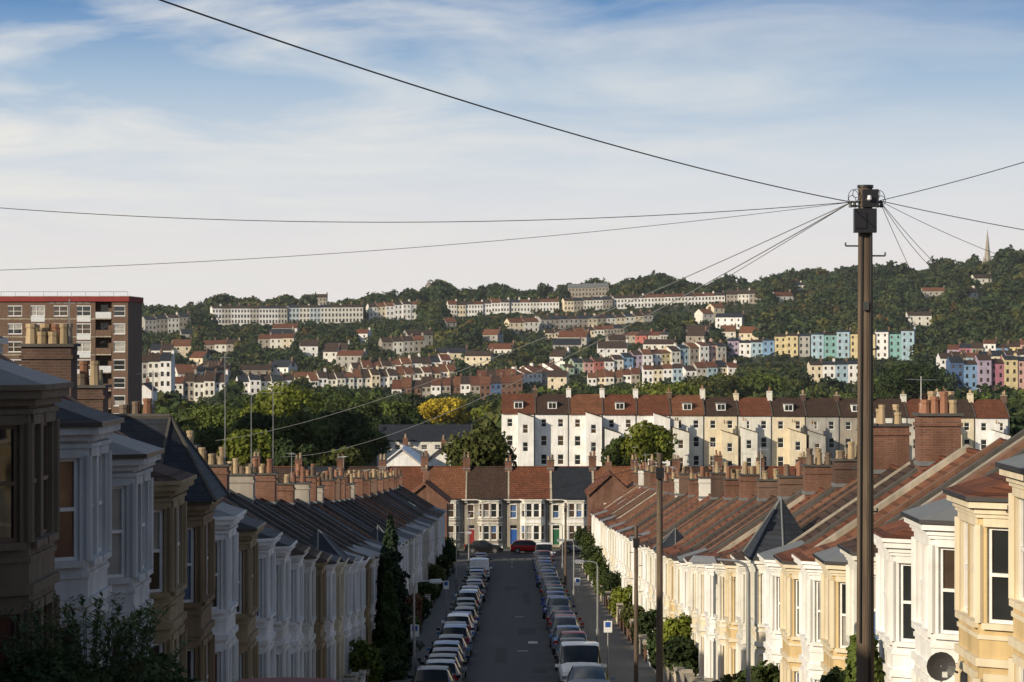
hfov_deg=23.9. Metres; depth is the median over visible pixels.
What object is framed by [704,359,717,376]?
colourful terrace house
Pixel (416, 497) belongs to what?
terraced house
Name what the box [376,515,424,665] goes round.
conifer tree
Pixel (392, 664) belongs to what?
garden shrub
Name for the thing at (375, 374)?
brick terrace house
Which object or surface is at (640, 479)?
terraced house
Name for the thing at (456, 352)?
hillside house
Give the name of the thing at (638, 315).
georgian terrace house
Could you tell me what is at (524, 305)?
georgian terrace house
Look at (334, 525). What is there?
terraced house
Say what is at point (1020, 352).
colourful terrace house
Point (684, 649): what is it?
garden shrub
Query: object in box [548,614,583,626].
parked car
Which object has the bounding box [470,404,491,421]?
broadleaf tree
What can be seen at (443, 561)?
garden shrub
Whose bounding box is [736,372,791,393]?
broadleaf tree
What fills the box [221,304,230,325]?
georgian terrace house
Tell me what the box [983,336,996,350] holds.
colourful terrace house
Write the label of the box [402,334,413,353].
brick terrace house
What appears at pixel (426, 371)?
brick terrace house
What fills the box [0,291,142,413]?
block of flats
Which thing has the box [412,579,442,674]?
street lamp
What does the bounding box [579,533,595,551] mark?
garden shrub
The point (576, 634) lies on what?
parked car
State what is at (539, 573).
parked car
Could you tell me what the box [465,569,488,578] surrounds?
parked car
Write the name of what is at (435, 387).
brick terrace house
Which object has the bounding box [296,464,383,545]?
terraced house
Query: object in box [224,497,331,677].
terraced house
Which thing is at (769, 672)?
garden shrub
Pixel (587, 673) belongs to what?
parked car
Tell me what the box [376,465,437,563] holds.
terraced house
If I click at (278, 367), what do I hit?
hillside house
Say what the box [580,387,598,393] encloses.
broadleaf tree
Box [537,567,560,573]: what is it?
parked car
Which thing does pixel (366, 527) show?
terraced house
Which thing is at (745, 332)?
hillside house
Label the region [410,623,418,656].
parking sign
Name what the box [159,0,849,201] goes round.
overhead wire
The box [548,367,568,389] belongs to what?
hillside house
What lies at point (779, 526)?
terraced house
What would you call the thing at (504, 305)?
georgian terrace house
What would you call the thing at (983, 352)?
colourful terrace house
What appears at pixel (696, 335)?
hillside house
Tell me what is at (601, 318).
georgian terrace house
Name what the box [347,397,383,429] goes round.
broadleaf tree
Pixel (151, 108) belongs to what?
sky
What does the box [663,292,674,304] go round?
georgian terrace house
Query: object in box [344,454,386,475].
terraced house
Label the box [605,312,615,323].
georgian terrace house
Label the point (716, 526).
terraced house
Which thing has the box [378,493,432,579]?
terraced house
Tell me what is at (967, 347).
colourful terrace house
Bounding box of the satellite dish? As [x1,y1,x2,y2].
[926,652,958,681]
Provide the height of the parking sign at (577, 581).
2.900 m
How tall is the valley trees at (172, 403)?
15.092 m
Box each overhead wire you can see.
[4,202,845,222]
[10,202,847,269]
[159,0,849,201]
[215,203,847,440]
[259,464,652,533]
[274,463,656,536]
[291,204,847,456]
[348,466,649,561]
[366,209,839,466]
[879,162,1023,200]
[882,208,939,324]
[883,202,1022,263]
[883,205,966,290]
[883,206,958,286]
[884,201,1023,229]
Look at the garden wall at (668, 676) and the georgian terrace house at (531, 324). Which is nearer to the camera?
the garden wall at (668, 676)
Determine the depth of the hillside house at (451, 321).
1308.45 m
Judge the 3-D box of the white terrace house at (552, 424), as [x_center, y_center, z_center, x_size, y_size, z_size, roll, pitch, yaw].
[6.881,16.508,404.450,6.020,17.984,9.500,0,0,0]
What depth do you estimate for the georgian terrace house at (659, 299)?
1405.42 m
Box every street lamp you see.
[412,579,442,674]
[455,531,471,591]
[468,512,480,558]
[549,523,562,575]
[556,539,574,604]
[574,559,598,642]
[689,555,750,681]
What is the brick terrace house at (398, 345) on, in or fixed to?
on the ground
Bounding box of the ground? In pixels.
[207,279,1010,564]
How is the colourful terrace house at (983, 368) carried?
on the ground
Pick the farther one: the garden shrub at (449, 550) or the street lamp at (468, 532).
the garden shrub at (449, 550)
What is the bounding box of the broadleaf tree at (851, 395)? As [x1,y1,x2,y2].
[843,388,884,397]
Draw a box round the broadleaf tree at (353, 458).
[314,445,366,465]
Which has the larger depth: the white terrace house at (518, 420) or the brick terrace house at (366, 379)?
the brick terrace house at (366, 379)
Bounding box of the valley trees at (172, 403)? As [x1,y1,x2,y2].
[142,364,1023,465]
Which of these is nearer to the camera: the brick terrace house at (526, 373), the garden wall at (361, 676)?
the garden wall at (361, 676)
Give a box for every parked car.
[235,677,338,681]
[408,665,460,681]
[420,653,466,677]
[424,659,466,681]
[425,647,469,680]
[427,640,469,661]
[432,634,472,664]
[436,624,475,656]
[437,621,473,633]
[441,613,476,640]
[445,611,479,633]
[449,602,481,613]
[449,606,481,630]
[450,597,480,609]
[453,590,481,614]
[455,589,483,607]
[457,585,484,602]
[460,582,487,601]
[462,576,487,584]
[462,579,487,595]
[464,540,502,552]
[464,572,488,590]
[465,566,488,575]
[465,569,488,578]
[470,552,490,557]
[474,555,491,566]
[510,540,535,552]
[532,555,553,570]
[533,550,553,561]
[533,557,555,566]
[533,560,555,574]
[534,563,556,579]
[535,569,558,587]
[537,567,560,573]
[537,572,561,591]
[539,576,564,593]
[539,581,565,597]
[540,584,567,601]
[540,595,564,618]
[541,587,569,596]
[541,591,570,609]
[543,597,574,614]
[543,605,576,629]
[546,611,580,632]
[546,616,583,647]
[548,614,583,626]
[549,625,587,654]
[551,637,584,669]
[554,631,593,645]
[560,540,582,552]
[562,665,615,681]
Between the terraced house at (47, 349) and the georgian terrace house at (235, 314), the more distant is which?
the georgian terrace house at (235, 314)
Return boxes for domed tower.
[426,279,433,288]
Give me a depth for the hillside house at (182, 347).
1146.66 m
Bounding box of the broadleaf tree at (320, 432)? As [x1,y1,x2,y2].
[270,408,339,453]
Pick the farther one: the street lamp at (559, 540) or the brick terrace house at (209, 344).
the brick terrace house at (209, 344)
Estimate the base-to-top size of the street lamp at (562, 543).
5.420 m
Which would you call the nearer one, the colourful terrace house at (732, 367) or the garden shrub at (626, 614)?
the garden shrub at (626, 614)
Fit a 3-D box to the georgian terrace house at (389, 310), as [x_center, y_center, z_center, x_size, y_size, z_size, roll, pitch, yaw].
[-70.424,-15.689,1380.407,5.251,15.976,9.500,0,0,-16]
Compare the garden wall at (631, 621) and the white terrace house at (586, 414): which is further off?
the white terrace house at (586, 414)
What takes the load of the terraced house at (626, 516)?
on the ground
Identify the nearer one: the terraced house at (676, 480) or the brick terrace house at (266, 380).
the terraced house at (676, 480)
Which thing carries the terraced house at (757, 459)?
on the ground
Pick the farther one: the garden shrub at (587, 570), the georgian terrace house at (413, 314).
the georgian terrace house at (413, 314)
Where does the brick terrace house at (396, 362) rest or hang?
on the ground
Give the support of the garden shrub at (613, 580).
on the ground
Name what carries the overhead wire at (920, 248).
attached to the telegraph pole at (865, 220)
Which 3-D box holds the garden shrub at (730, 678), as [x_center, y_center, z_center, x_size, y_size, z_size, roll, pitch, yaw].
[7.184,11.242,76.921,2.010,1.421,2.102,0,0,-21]
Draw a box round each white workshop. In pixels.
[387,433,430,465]
[428,435,451,465]
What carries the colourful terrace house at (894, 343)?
on the ground
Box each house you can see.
[0,336,7,352]
[0,353,123,675]
[0,357,73,662]
[17,299,246,681]
[77,361,265,679]
[108,430,163,669]
[113,414,228,681]
[119,371,296,677]
[142,314,156,333]
[142,349,150,382]
[142,376,158,407]
[147,347,162,391]
[149,462,196,677]
[150,340,163,352]
[155,313,167,332]
[159,348,174,393]
[162,340,173,351]
[166,312,179,333]
[174,337,191,356]
[175,362,198,368]
[175,364,194,376]
[175,373,185,399]
[177,310,190,330]
[180,327,193,337]
[184,368,196,400]
[186,430,321,677]
[189,348,212,365]
[194,370,206,400]
[196,362,208,374]
[198,357,340,679]
[200,358,224,365]
[204,337,216,354]
[204,368,216,400]
[207,362,219,372]
[210,303,221,324]
[214,337,227,353]
[215,368,228,400]
[218,362,230,379]
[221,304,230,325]
[221,499,309,677]
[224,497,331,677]
[226,337,239,354]
[228,390,356,673]
[229,489,348,679]
[231,303,240,325]
[236,372,248,393]
[239,361,271,375]
[240,303,249,325]
[248,371,260,395]
[249,304,258,323]
[252,392,369,640]
[252,450,260,471]
[255,498,363,649]
[256,526,282,677]
[258,331,271,350]
[259,304,268,324]
[261,370,271,390]
[265,453,302,481]
[268,303,277,324]
[269,326,293,333]
[270,332,283,347]
[270,372,282,391]
[271,356,297,374]
[272,322,298,331]
[277,304,286,323]
[277,452,380,642]
[277,500,375,643]
[282,331,295,350]
[283,370,293,385]
[287,303,299,323]
[290,470,381,548]
[294,371,327,379]
[295,499,380,579]
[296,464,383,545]
[299,303,309,323]
[300,337,318,356]
[302,454,344,472]
[306,371,318,387]
[309,302,320,323]
[316,293,327,304]
[316,468,405,595]
[317,367,327,386]
[317,477,398,546]
[320,303,330,322]
[322,339,349,351]
[323,343,341,364]
[323,471,408,582]
[324,501,401,559]
[326,369,335,386]
[328,455,411,596]
[331,303,341,322]
[334,368,345,388]
[336,347,367,371]
[341,302,352,322]
[344,368,353,388]
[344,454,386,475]
[344,473,417,592]
[344,476,414,594]
[348,470,422,580]
[349,359,362,371]
[352,302,362,321]
[352,365,362,388]
[354,326,371,343]
[355,496,419,593]
[357,469,426,580]
[361,357,372,368]
[361,365,370,386]
[363,469,430,582]
[363,495,424,595]
[366,301,377,320]
[369,364,380,387]
[370,471,434,562]
[371,494,428,579]
[372,358,381,368]
[376,301,385,320]
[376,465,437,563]
[378,335,392,350]
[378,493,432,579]
[379,365,387,387]
[380,357,391,368]
[382,469,440,556]
[384,491,436,563]
[385,300,393,318]
[386,365,397,386]
[386,448,428,490]
[389,468,442,554]
[389,491,439,557]
[391,334,402,356]
[391,355,400,368]
[392,375,402,393]
[393,301,402,319]
[395,362,404,379]
[395,470,443,553]
[398,469,446,545]
[399,354,411,366]
[399,486,445,548]
[401,299,410,319]
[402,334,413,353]
[402,375,412,393]
[403,327,432,346]
[403,364,414,379]
[410,299,418,318]
[410,352,421,366]
[411,376,421,396]
[411,465,451,540]
[412,332,424,352]
[412,364,422,379]
[420,353,431,366]
[420,363,431,375]
[421,373,432,397]
[428,452,470,546]
[430,353,440,365]
[430,363,440,377]
[431,374,441,395]
[435,344,467,360]
[436,360,447,376]
[438,351,450,363]
[441,376,451,396]
[443,315,456,327]
[446,299,456,316]
[446,361,456,376]
[451,373,461,393]
[457,299,465,316]
[460,372,471,394]
[465,299,473,315]
[465,347,494,367]
[466,454,512,546]
[470,372,480,394]
[474,300,482,315]
[477,366,487,376]
[480,374,491,399]
[481,327,503,346]
[482,297,491,315]
[487,340,515,354]
[487,366,496,376]
[491,296,500,314]
[491,371,501,394]
[496,366,506,375]
[500,297,508,313]
[501,372,512,396]
[502,385,536,465]
[504,315,523,333]
[506,365,516,374]
[509,296,519,312]
[509,455,554,546]
[511,365,523,384]
[512,371,522,392]
[517,365,532,385]
[520,297,529,313]
[520,362,542,382]
[522,315,538,333]
[530,296,539,313]
[534,363,548,383]
[535,386,570,465]
[537,313,549,330]
[539,296,549,310]
[542,360,562,369]
[544,328,554,338]
[548,313,559,328]
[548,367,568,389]
[549,296,558,312]
[549,346,570,365]
[551,451,596,546]
[553,335,580,348]
[554,326,564,337]
[558,313,568,328]
[558,329,590,346]
[559,361,574,375]
[561,295,573,311]
[564,326,574,330]
[567,313,578,326]
[568,281,581,297]
[568,356,583,376]
[569,385,604,465]
[573,296,583,311]
[574,326,584,330]
[577,313,587,326]
[582,282,595,296]
[582,356,593,376]
[583,295,592,308]
[583,325,593,336]
[584,456,627,534]
[586,312,596,326]
[587,371,596,385]
[590,466,638,535]
[591,486,637,547]
[592,294,602,310]
[592,355,603,372]
[593,324,603,336]
[593,462,650,545]
[594,447,638,484]
[595,281,608,296]
[595,313,606,325]
[595,488,643,545]
[596,367,605,385]
[596,465,654,547]
[597,338,627,357]
[598,489,648,550]
[600,460,655,555]
[602,294,612,309]
[602,489,655,559]
[603,322,613,335]
[603,354,613,370]
[603,386,637,465]
[604,452,671,567]
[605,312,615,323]
[605,331,625,340]
[605,367,613,386]
[606,495,656,570]
[609,353,623,369]
[609,466,670,570]
[611,492,669,573]
[612,292,623,308]
[613,322,623,334]
[613,466,681,573]
[614,312,624,323]
[614,368,622,383]
[616,468,689,586]
[619,466,697,588]
[621,350,632,368]
[622,365,631,383]
[622,495,687,586]
[623,292,633,308]
[623,311,634,323]
[625,471,705,597]
[626,329,643,342]
[626,454,655,487]
[628,348,642,371]
[628,496,698,603]
[631,364,639,386]
[632,309,643,321]
[632,466,714,604]
[633,294,644,307]
[635,328,653,343]
[636,387,671,465]
[638,497,709,606]
[640,346,652,364]
[640,462,728,611]
[641,310,652,321]
[642,361,652,386]
[643,336,676,349]
[644,293,653,307]
[644,496,723,621]
[647,329,666,338]
[648,467,741,631]
[651,347,660,364]
[653,361,662,383]
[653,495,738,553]
[654,293,663,305]
[656,455,680,475]
[658,346,670,363]
[659,328,677,338]
[662,361,672,381]
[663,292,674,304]
[663,342,680,363]
[663,452,761,621]
[664,495,756,618]
[670,385,704,465]
[670,447,779,618]
[672,359,682,381]
[673,342,688,365]
[674,291,684,305]
[676,497,777,616]
[680,450,722,472]
[682,362,696,379]
[683,461,802,646]
[684,291,694,304]
[684,340,698,365]
[685,322,710,332]
[686,326,707,342]
[693,358,706,377]
[694,292,704,304]
[694,306,713,324]
[695,339,708,361]
[695,488,802,680]
[703,448,831,678]
[704,291,714,303]
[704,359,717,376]
[704,390,738,465]
[705,338,716,361]
[706,301,724,320]
[712,356,726,375]
[712,485,831,679]
[714,290,724,302]
[714,340,725,361]
[715,310,744,329]
[719,441,856,675]
[720,323,735,339]
[722,452,764,472]
[725,359,738,374]
[726,288,737,301]
[728,336,740,357]
[730,479,856,672]
[737,387,772,465]
[738,287,749,303]
[739,323,760,339]
[739,337,751,357]
[742,404,911,666]
[749,289,760,303]
[751,336,763,357]
[757,459,914,669]
[763,338,773,356]
[764,452,805,477]
[771,390,806,465]
[773,289,792,302]
[773,376,963,681]
[774,331,787,356]
[786,331,798,356]
[792,444,979,681]
[794,280,801,289]
[798,331,810,356]
[804,392,840,463]
[807,357,822,382]
[811,330,825,358]
[813,437,1007,674]
[822,357,835,379]
[824,331,836,357]
[834,357,847,382]
[837,327,850,357]
[837,429,1023,666]
[838,398,874,454]
[847,360,857,383]
[850,333,857,357]
[873,333,874,356]
[873,390,908,422]
[874,436,1023,681]
[875,328,889,359]
[888,332,900,359]
[901,325,915,359]
[901,439,1023,681]
[905,310,931,325]
[905,388,939,460]
[921,285,944,298]
[936,349,951,368]
[943,448,1023,681]
[946,352,963,387]
[947,342,960,352]
[952,348,965,359]
[954,389,975,447]
[959,341,972,352]
[964,356,976,390]
[965,348,978,359]
[966,285,978,298]
[971,273,991,287]
[971,340,984,352]
[972,391,1011,449]
[975,351,991,391]
[978,348,992,358]
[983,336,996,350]
[990,348,1004,358]
[991,354,1003,389]
[995,454,1023,681]
[996,340,1009,350]
[1002,352,1017,389]
[1004,347,1018,355]
[1008,339,1021,350]
[1017,349,1023,355]
[1017,356,1023,388]
[1020,340,1023,348]
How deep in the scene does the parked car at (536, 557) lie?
238.17 m
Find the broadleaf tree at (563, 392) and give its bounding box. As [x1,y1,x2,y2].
[551,390,565,393]
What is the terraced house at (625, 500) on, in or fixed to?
on the ground
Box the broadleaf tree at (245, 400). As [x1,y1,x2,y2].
[220,393,267,407]
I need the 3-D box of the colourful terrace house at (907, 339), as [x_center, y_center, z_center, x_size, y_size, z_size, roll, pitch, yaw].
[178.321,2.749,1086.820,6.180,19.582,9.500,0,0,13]
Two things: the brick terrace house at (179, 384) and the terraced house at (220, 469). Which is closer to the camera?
the terraced house at (220, 469)
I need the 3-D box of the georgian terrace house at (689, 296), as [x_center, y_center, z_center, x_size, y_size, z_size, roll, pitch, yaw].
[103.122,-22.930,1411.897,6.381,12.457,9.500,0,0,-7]
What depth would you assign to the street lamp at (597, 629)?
132.95 m
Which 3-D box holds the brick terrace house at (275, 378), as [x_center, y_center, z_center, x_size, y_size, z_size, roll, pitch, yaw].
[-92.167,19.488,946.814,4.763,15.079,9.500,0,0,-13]
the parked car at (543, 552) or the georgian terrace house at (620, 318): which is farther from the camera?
the georgian terrace house at (620, 318)
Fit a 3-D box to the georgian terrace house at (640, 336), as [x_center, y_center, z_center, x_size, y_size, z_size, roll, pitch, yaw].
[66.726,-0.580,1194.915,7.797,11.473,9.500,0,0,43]
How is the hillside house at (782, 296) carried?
on the ground
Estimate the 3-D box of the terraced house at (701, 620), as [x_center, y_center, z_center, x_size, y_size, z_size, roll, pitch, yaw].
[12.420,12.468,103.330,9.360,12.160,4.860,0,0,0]
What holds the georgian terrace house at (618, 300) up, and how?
on the ground
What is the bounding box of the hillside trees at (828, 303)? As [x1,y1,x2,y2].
[142,244,1023,392]
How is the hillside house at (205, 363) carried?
on the ground
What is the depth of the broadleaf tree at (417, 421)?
498.64 m
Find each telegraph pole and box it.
[563,503,567,584]
[630,526,642,681]
[652,453,667,681]
[845,185,885,681]
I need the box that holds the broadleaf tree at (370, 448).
[341,430,391,465]
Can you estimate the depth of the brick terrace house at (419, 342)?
1154.53 m
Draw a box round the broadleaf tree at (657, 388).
[631,381,699,394]
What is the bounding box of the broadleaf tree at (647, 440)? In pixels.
[620,421,678,464]
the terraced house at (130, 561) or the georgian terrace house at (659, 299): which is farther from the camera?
the georgian terrace house at (659, 299)
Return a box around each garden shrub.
[0,643,90,669]
[349,636,384,681]
[377,647,403,681]
[404,592,422,616]
[407,615,421,633]
[418,580,441,601]
[419,595,432,619]
[428,563,446,589]
[436,554,454,578]
[442,543,458,562]
[445,536,455,546]
[571,526,591,548]
[577,545,602,569]
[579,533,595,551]
[584,555,603,576]
[588,553,609,585]
[593,575,612,596]
[599,569,621,595]
[607,585,632,616]
[618,603,644,630]
[630,609,655,643]
[642,628,678,669]
[655,610,691,671]
[663,634,698,676]
[715,670,743,681]
[737,660,779,681]
[820,665,845,681]
[843,633,885,681]
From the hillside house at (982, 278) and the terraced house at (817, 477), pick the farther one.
the hillside house at (982, 278)
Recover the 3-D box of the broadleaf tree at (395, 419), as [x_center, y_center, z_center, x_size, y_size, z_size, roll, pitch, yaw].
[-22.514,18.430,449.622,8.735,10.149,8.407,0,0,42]
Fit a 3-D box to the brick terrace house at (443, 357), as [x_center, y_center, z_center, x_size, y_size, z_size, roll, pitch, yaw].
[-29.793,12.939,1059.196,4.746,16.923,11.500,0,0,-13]
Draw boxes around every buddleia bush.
[0,591,194,681]
[0,651,137,681]
[114,648,199,681]
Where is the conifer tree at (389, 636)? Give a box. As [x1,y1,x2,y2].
[373,571,409,679]
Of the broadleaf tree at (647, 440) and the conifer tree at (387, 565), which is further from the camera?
the broadleaf tree at (647, 440)
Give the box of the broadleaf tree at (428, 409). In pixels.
[417,396,471,423]
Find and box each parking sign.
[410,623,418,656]
[443,581,448,588]
[575,577,579,613]
[604,620,611,673]
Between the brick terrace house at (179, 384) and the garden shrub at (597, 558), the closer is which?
the garden shrub at (597, 558)
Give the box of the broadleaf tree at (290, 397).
[238,381,326,417]
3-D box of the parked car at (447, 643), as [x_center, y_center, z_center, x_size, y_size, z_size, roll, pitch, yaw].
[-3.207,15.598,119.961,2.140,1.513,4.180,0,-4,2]
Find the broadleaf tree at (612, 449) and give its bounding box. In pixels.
[600,436,630,465]
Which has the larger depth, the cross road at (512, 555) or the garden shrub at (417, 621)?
the cross road at (512, 555)
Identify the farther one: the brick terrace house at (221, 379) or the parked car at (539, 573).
the brick terrace house at (221, 379)
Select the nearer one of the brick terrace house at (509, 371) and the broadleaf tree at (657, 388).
the broadleaf tree at (657, 388)
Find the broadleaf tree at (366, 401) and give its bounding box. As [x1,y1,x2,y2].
[337,396,383,414]
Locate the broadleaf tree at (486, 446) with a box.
[441,425,516,465]
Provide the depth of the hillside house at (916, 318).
1201.31 m
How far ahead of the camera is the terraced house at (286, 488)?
121.30 m
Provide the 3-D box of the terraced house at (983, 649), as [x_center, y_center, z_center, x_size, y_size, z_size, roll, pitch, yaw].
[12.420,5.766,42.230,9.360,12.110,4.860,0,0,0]
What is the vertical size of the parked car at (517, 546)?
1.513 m
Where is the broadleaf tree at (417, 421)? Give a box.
[411,418,431,423]
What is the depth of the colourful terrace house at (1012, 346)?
1004.70 m
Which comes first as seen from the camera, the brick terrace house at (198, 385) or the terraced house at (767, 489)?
the terraced house at (767, 489)
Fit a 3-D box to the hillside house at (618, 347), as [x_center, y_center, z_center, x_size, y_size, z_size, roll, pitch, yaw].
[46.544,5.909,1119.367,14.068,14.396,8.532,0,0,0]
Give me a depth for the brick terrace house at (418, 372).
996.79 m
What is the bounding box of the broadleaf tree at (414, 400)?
[397,393,433,418]
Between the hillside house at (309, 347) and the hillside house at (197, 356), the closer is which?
the hillside house at (197, 356)
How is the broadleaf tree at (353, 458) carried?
on the ground
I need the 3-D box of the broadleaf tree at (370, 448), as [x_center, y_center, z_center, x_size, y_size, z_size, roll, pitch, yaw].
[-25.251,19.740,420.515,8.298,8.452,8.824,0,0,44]
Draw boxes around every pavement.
[383,558,469,681]
[457,549,560,550]
[553,558,655,681]
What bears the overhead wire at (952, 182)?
attached to the telegraph pole at (865, 220)
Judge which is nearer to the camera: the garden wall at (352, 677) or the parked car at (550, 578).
the garden wall at (352, 677)
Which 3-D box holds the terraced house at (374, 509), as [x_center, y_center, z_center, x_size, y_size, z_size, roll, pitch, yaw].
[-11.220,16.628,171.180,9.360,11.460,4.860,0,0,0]
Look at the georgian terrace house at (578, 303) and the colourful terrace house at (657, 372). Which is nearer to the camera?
the colourful terrace house at (657, 372)
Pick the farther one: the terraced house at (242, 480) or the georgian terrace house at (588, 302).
the georgian terrace house at (588, 302)
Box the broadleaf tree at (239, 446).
[216,429,276,465]
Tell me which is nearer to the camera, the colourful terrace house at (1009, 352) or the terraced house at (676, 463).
the terraced house at (676, 463)
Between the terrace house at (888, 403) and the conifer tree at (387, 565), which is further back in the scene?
the terrace house at (888, 403)
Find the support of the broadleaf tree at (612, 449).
on the ground
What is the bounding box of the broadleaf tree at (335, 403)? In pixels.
[298,390,372,415]
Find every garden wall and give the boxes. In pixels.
[341,672,358,681]
[358,670,366,681]
[359,668,370,681]
[605,591,610,609]
[616,603,623,625]
[618,609,621,629]
[622,620,625,634]
[626,627,628,638]
[629,619,633,643]
[638,634,647,655]
[641,639,646,661]
[646,638,652,669]
[663,662,673,681]
[663,666,664,681]
[671,665,683,681]
[678,668,694,681]
[686,675,701,681]
[704,678,714,681]
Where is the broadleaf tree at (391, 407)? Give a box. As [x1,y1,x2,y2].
[377,400,420,419]
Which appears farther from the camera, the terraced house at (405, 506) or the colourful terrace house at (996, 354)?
the colourful terrace house at (996, 354)
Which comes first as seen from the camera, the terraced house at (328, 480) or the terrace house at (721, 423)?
the terraced house at (328, 480)
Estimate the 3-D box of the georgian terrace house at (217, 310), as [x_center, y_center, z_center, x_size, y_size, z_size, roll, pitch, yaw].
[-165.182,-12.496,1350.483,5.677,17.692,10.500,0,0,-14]
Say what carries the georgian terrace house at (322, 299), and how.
on the ground
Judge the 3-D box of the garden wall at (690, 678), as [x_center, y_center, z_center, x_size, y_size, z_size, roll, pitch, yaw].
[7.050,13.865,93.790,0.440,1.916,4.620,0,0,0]
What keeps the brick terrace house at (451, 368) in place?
on the ground
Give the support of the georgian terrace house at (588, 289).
on the ground
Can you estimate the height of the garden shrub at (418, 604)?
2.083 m
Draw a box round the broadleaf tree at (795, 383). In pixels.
[781,377,809,389]
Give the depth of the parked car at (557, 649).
120.91 m
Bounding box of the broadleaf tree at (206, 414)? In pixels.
[178,403,249,455]
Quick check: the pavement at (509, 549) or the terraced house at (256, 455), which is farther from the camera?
the terraced house at (256, 455)
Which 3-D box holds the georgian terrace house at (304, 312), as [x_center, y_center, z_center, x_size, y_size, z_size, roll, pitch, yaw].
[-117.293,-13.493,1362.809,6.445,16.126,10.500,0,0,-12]
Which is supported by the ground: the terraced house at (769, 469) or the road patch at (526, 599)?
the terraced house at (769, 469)
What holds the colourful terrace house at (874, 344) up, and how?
on the ground
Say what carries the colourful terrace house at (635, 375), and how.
on the ground
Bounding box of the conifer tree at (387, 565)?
[372,556,410,670]
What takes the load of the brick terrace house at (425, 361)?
on the ground
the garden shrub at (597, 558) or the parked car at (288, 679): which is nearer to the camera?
the parked car at (288, 679)
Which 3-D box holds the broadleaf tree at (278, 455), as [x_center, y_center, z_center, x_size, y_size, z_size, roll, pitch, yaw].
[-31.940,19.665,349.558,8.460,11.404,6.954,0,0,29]
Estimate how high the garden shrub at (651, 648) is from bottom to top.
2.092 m
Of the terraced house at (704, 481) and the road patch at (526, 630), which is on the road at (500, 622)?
the road patch at (526, 630)
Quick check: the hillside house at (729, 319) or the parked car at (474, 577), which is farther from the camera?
the hillside house at (729, 319)
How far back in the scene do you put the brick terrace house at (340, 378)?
987.52 m
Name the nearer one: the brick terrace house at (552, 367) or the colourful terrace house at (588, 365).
the brick terrace house at (552, 367)
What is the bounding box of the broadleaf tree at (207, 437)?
[194,424,230,459]
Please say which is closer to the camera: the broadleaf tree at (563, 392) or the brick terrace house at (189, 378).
the broadleaf tree at (563, 392)
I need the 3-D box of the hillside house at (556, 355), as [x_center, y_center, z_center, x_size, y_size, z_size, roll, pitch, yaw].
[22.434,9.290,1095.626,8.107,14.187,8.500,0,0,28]
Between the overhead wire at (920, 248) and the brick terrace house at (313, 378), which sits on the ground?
the brick terrace house at (313, 378)
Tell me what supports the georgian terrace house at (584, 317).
on the ground
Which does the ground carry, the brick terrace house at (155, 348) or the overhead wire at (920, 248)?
the brick terrace house at (155, 348)
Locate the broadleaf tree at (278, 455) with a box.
[266,437,321,465]
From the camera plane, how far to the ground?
1274.10 m
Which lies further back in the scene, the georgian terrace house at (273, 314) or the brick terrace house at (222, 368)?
the georgian terrace house at (273, 314)
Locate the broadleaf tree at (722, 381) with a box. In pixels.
[686,372,748,396]
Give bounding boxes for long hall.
[377,424,472,465]
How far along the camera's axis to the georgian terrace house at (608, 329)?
1239.24 m
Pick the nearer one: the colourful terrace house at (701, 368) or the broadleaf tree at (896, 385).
the broadleaf tree at (896, 385)
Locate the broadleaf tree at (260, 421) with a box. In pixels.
[231,412,289,460]
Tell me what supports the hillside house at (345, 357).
on the ground
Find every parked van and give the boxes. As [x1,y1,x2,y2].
[467,558,491,579]
[533,542,554,559]
[555,641,606,681]
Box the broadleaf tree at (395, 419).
[371,413,413,430]
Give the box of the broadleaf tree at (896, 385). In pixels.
[873,359,948,398]
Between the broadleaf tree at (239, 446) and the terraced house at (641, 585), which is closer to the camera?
the terraced house at (641, 585)
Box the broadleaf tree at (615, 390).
[605,386,648,394]
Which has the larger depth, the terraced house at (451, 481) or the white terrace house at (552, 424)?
the white terrace house at (552, 424)
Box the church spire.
[983,229,991,261]
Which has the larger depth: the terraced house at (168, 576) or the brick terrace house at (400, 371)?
the brick terrace house at (400, 371)
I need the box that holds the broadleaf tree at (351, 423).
[314,405,372,447]
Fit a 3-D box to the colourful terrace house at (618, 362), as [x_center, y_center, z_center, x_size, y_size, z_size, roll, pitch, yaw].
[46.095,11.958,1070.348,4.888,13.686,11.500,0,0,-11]
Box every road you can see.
[458,552,582,558]
[463,559,557,681]
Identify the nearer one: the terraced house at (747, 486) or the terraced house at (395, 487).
the terraced house at (747, 486)
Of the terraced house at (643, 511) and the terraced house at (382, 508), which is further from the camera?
the terraced house at (643, 511)
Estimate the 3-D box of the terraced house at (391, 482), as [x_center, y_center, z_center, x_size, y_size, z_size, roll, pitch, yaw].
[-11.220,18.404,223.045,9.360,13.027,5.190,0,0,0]
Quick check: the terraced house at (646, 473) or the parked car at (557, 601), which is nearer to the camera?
the parked car at (557, 601)
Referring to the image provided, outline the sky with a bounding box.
[0,0,1023,307]
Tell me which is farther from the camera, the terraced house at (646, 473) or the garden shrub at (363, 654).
the terraced house at (646, 473)
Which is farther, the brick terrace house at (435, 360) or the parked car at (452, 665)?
the brick terrace house at (435, 360)
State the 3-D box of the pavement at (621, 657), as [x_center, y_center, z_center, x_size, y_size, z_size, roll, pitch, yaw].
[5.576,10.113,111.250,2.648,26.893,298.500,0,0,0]
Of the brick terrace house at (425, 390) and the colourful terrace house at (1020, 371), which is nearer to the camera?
the colourful terrace house at (1020, 371)
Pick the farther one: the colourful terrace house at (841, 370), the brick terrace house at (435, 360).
the brick terrace house at (435, 360)
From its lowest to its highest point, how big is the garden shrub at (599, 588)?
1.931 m
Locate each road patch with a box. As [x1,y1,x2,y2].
[495,648,506,662]
[505,587,518,589]
[518,628,535,633]
[523,593,529,603]
[532,669,546,672]

